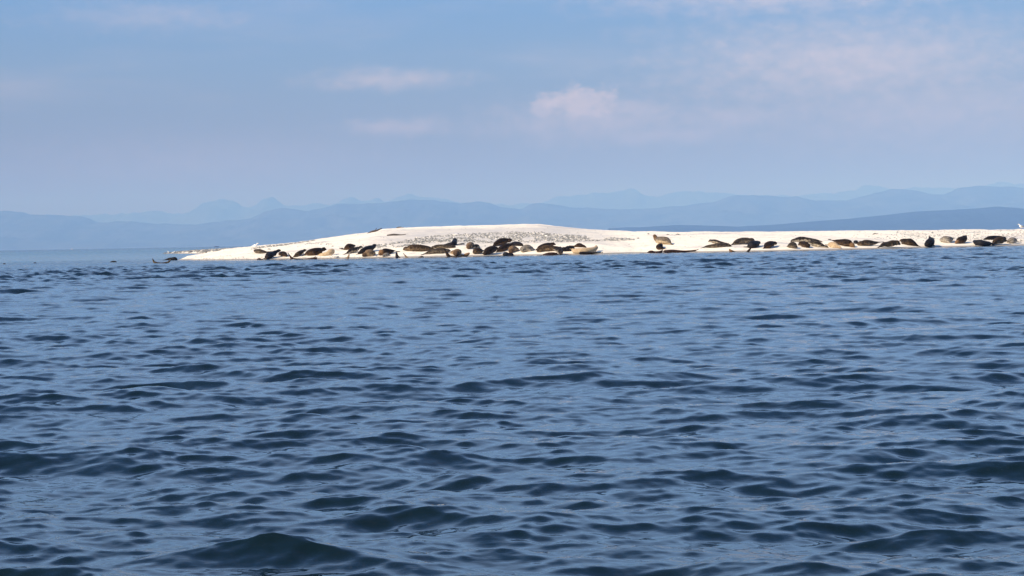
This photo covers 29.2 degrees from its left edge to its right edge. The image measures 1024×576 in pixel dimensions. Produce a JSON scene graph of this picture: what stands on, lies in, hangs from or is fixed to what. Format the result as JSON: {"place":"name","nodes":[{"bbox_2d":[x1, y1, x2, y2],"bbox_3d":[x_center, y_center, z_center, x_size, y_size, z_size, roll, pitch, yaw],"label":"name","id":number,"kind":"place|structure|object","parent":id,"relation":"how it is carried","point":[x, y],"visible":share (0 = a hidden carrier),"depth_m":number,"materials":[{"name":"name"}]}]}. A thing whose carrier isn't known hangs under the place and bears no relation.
{"place":"outdoors","nodes":[
{"label":"outdoors","id":0,"kind":"place"},
{"bbox_2d":[0,245,1023,575],"bbox_3d":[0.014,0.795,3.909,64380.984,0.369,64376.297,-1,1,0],"label":"water","id":1,"kind":"structure","parent":0,"point":[812,413],"depth_m":9.88,"materials":[{"name":"blue liquid"}]},
{"bbox_2d":[0,186,1023,249],"bbox_3d":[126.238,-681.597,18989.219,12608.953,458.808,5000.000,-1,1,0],"label":"mountains","id":2,"kind":"structure","parent":0,"point":[21,231],"depth_m":17886.33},
{"bbox_2d":[0,0,1023,215],"label":"sky","id":3,"kind":"structure","parent":0,"point":[111,107],"materials":[{"name":"blue"}]},
{"bbox_2d":[71,182,1023,224],"bbox_3d":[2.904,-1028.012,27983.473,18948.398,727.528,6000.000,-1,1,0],"label":"mountains","id":4,"kind":"structure","parent":0,"point":[218,210],"depth_m":27496.08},
{"bbox_2d":[162,224,1023,259],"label":"beach","id":5,"kind":"structure","parent":0,"point":[645,242],"depth_m":129.07,"materials":[{"name":"beige sand"}]},
{"bbox_2d":[165,247,237,252],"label":"boulder bed","id":6,"kind":"object","parent":5,"relation":"on","point":[202,250],"visible":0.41,"depth_m":246.74,"materials":[{"name":"beige stone"}]},
{"bbox_2d":[254,249,271,253],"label":"seal","id":7,"kind":"object","parent":5,"relation":"on","point":[260,251],"visible":0.99,"depth_m":124.97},
{"bbox_2d":[263,249,280,258],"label":"seal","id":8,"kind":"object","parent":5,"relation":"on","point":[269,255],"visible":1,"depth_m":121.58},
{"bbox_2d":[278,251,288,256],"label":"seal","id":9,"kind":"object","parent":5,"relation":"on","point":[283,253],"visible":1,"depth_m":122.39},
{"bbox_2d":[199,240,382,259],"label":"pebbles","id":10,"kind":"object","parent":5,"relation":"on","point":[275,246],"visible":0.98,"depth_m":131.20,"materials":[{"name":"beige gravel"}]},
{"bbox_2d":[293,249,305,256],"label":"seal","id":11,"kind":"object","parent":5,"relation":"on","point":[299,253],"visible":0.96,"depth_m":121.71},
{"bbox_2d":[288,253,316,258],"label":"seal","id":12,"kind":"object","parent":5,"relation":"on","point":[290,256],"visible":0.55,"depth_m":119.29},
{"bbox_2d":[302,247,326,255],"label":"seal","id":13,"kind":"object","parent":5,"relation":"on","point":[313,251],"visible":1,"depth_m":121.46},
{"bbox_2d":[317,249,334,255],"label":"seal","id":14,"kind":"object","parent":5,"relation":"on","point":[329,252],"visible":1,"depth_m":121.16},
{"bbox_2d":[339,244,355,249],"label":"seal","id":15,"kind":"object","parent":5,"relation":"on","point":[348,246],"visible":0.85,"depth_m":123.61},
{"bbox_2d":[342,246,362,254],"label":"seal","id":16,"kind":"object","parent":5,"relation":"on","point":[353,249],"visible":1,"depth_m":121.47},
{"bbox_2d":[356,244,376,254],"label":"seal","id":17,"kind":"object","parent":5,"relation":"on","point":[365,248],"visible":0.73,"depth_m":121.03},
{"bbox_2d":[362,249,375,256],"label":"seal","id":18,"kind":"object","parent":5,"relation":"on","point":[368,252],"visible":1,"depth_m":119.64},
{"bbox_2d":[378,248,399,254],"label":"seal","id":19,"kind":"object","parent":5,"relation":"on","point":[383,251],"visible":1,"depth_m":120.01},
{"bbox_2d":[403,244,433,250],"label":"seal","id":20,"kind":"object","parent":5,"relation":"on","point":[415,247],"visible":0.95,"depth_m":121.34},
{"bbox_2d":[421,248,450,254],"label":"seal","id":21,"kind":"object","parent":5,"relation":"on","point":[437,250],"visible":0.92,"depth_m":119.99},
{"bbox_2d":[432,244,455,248],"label":"seal","id":22,"kind":"object","parent":5,"relation":"on","point":[443,246],"visible":0.9,"depth_m":122.48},
{"bbox_2d":[445,238,456,245],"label":"seal","id":23,"kind":"object","parent":5,"relation":"on","point":[454,241],"visible":0.83,"depth_m":124.25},
{"bbox_2d":[450,249,462,255],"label":"seal","id":24,"kind":"object","parent":5,"relation":"on","point":[456,252],"visible":0.99,"depth_m":118.96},
{"bbox_2d":[444,248,469,256],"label":"seal","id":25,"kind":"object","parent":5,"relation":"on","point":[464,255],"visible":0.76,"depth_m":117.69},
{"bbox_2d":[466,242,473,248],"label":"seal","id":26,"kind":"object","parent":5,"relation":"on","point":[469,245],"visible":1,"depth_m":122.31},
{"bbox_2d":[306,231,634,247],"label":"cobbles","id":27,"kind":"object","parent":5,"relation":"on","point":[518,239],"visible":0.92,"depth_m":129.31,"materials":[{"name":"beige stone"}]},
{"bbox_2d":[473,248,483,253],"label":"seal","id":28,"kind":"object","parent":5,"relation":"on","point":[477,250],"visible":1,"depth_m":119.86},
{"bbox_2d":[483,246,501,254],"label":"seal","id":29,"kind":"object","parent":5,"relation":"on","point":[490,249],"visible":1,"depth_m":119.98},
{"bbox_2d":[493,238,511,245],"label":"seal","id":30,"kind":"object","parent":5,"relation":"on","point":[500,241],"visible":0.95,"depth_m":124.63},
{"bbox_2d":[496,243,514,252],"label":"seal","id":31,"kind":"object","parent":5,"relation":"on","point":[506,246],"visible":0.89,"depth_m":121.47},
{"bbox_2d":[503,252,513,255],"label":"seal","id":32,"kind":"object","parent":5,"relation":"on","point":[507,254],"visible":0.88,"depth_m":119.35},
{"bbox_2d":[508,246,519,252],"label":"seal","id":33,"kind":"object","parent":5,"relation":"on","point":[511,249],"visible":0.99,"depth_m":120.54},
{"bbox_2d":[512,242,522,245],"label":"seal","id":34,"kind":"object","parent":5,"relation":"on","point":[517,243],"visible":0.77,"depth_m":123.59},
{"bbox_2d":[520,245,534,251],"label":"seal","id":35,"kind":"object","parent":5,"relation":"on","point":[524,248],"visible":0.94,"depth_m":120.30,"materials":[{"name":"silver fur"}]},
{"bbox_2d":[536,242,555,249],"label":"seal","id":36,"kind":"object","parent":5,"relation":"on","point":[552,243],"visible":0.62,"depth_m":121.30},
{"bbox_2d":[537,245,561,251],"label":"seal","id":37,"kind":"object","parent":5,"relation":"on","point":[546,248],"visible":0.88,"depth_m":119.81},
{"bbox_2d":[543,252,558,254],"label":"seal","id":38,"kind":"object","parent":5,"relation":"on","point":[551,253],"visible":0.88,"depth_m":118.57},
{"bbox_2d":[553,248,562,254],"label":"seal","id":39,"kind":"object","parent":5,"relation":"on","point":[559,251],"visible":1,"depth_m":117.94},
{"bbox_2d":[562,246,573,250],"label":"seal","id":40,"kind":"object","parent":5,"relation":"on","point":[566,248],"visible":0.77,"depth_m":119.60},
{"bbox_2d":[569,243,585,247],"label":"seal","id":41,"kind":"object","parent":5,"relation":"on","point":[579,245],"visible":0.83,"depth_m":121.42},
{"bbox_2d":[570,245,597,253],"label":"seal","id":42,"kind":"object","parent":5,"relation":"on","point":[589,249],"visible":0.98,"depth_m":118.66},
{"bbox_2d":[579,252,602,253],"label":"seal","id":43,"kind":"object","parent":5,"relation":"on","point":[589,252],"visible":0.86,"depth_m":118.31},
{"bbox_2d":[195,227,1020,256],"bbox_3d":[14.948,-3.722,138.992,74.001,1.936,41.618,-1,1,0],"label":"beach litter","id":44,"kind":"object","parent":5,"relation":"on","point":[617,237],"visible":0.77,"depth_m":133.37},
{"bbox_2d":[647,249,662,252],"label":"seal","id":45,"kind":"object","parent":5,"relation":"on","point":[651,251],"visible":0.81,"depth_m":118.90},
{"bbox_2d":[656,243,665,249],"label":"seal","id":46,"kind":"object","parent":5,"relation":"on","point":[659,246],"visible":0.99,"depth_m":120.46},
{"bbox_2d":[653,234,672,244],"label":"seal","id":47,"kind":"object","parent":5,"relation":"on","point":[662,240],"visible":0.98,"depth_m":122.80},
{"bbox_2d":[663,249,698,252],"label":"seal","id":48,"kind":"object","parent":5,"relation":"on","point":[674,251],"visible":1,"depth_m":117.94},
{"bbox_2d":[702,243,730,247],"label":"seal","id":49,"kind":"object","parent":5,"relation":"on","point":[716,245],"visible":1,"depth_m":118.95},
{"bbox_2d":[708,239,728,243],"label":"seal","id":50,"kind":"object","parent":5,"relation":"on","point":[714,241],"visible":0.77,"depth_m":121.75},
{"bbox_2d":[731,238,754,244],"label":"seal","id":51,"kind":"object","parent":5,"relation":"on","point":[742,241],"visible":0.82,"depth_m":120.83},
{"bbox_2d":[744,241,760,247],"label":"seal","id":52,"kind":"object","parent":5,"relation":"on","point":[754,244],"visible":0.98,"depth_m":118.54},
{"bbox_2d":[763,241,776,248],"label":"seal","id":53,"kind":"object","parent":5,"relation":"on","point":[769,244],"visible":1,"depth_m":118.22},
{"bbox_2d":[787,242,797,248],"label":"seal","id":54,"kind":"object","parent":5,"relation":"on","point":[792,245],"visible":1,"depth_m":118.25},
{"bbox_2d":[798,241,809,247],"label":"seal","id":55,"kind":"object","parent":5,"relation":"on","point":[805,244],"visible":0.93,"depth_m":119.31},
{"bbox_2d":[790,237,821,241],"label":"seal","id":56,"kind":"object","parent":5,"relation":"on","point":[799,239],"visible":0.76,"depth_m":122.67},
{"bbox_2d":[808,240,828,247],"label":"seal","id":57,"kind":"object","parent":5,"relation":"on","point":[815,243],"visible":0.97,"depth_m":119.82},
{"bbox_2d":[825,242,840,247],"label":"seal","id":58,"kind":"object","parent":5,"relation":"on","point":[833,244],"visible":1,"depth_m":119.86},
{"bbox_2d":[828,239,854,247],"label":"seal","id":59,"kind":"object","parent":5,"relation":"on","point":[846,242],"visible":0.98,"depth_m":120.75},
{"bbox_2d":[857,240,879,245],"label":"seal","id":60,"kind":"object","parent":5,"relation":"on","point":[865,242],"visible":1,"depth_m":121.74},
{"bbox_2d":[877,240,899,247],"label":"seal","id":61,"kind":"object","parent":5,"relation":"on","point":[891,243],"visible":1,"depth_m":122.31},
{"bbox_2d":[899,238,919,246],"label":"seal","id":62,"kind":"object","parent":5,"relation":"on","point":[910,242],"visible":1,"depth_m":124.45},
{"bbox_2d":[924,236,934,246],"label":"seal","id":63,"kind":"object","parent":5,"relation":"on","point":[929,241],"visible":1,"depth_m":124.91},
{"bbox_2d":[853,229,1023,241],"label":"shingle","id":64,"kind":"object","parent":5,"relation":"on","point":[1016,234],"visible":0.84,"depth_m":135.84,"materials":[{"name":"beige gravel"}]},
{"bbox_2d":[940,236,953,242],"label":"seal","id":65,"kind":"object","parent":5,"relation":"on","point":[946,239],"visible":1,"depth_m":128.25,"materials":[{"name":"beige fur"}]},
{"bbox_2d":[955,235,966,243],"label":"seal","id":66,"kind":"object","parent":5,"relation":"on","point":[961,239],"visible":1,"depth_m":128.03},
{"bbox_2d":[973,240,995,245],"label":"seal","id":67,"kind":"object","parent":5,"relation":"on","point":[981,243],"visible":0.94,"depth_m":127.31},
{"bbox_2d":[983,236,1005,239],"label":"seal","id":68,"kind":"object","parent":5,"relation":"on","point":[989,237],"visible":0.67,"depth_m":131.27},
{"bbox_2d":[992,236,1009,244],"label":"seal","id":69,"kind":"object","parent":5,"relation":"on","point":[999,240],"visible":1,"depth_m":128.64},
{"bbox_2d":[1006,237,1018,242],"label":"seal","id":70,"kind":"object","parent":5,"relation":"on","point":[1012,240],"visible":0.98,"depth_m":129.81,"materials":[{"name":"silver fur"}]},
{"bbox_2d":[607,207,1023,231],"bbox_3d":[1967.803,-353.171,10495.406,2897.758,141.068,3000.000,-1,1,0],"label":"wooded hills","id":71,"kind":"structure","parent":0,"point":[996,218],"depth_m":9893.45,"materials":[{"name":"blue"}]}
]}

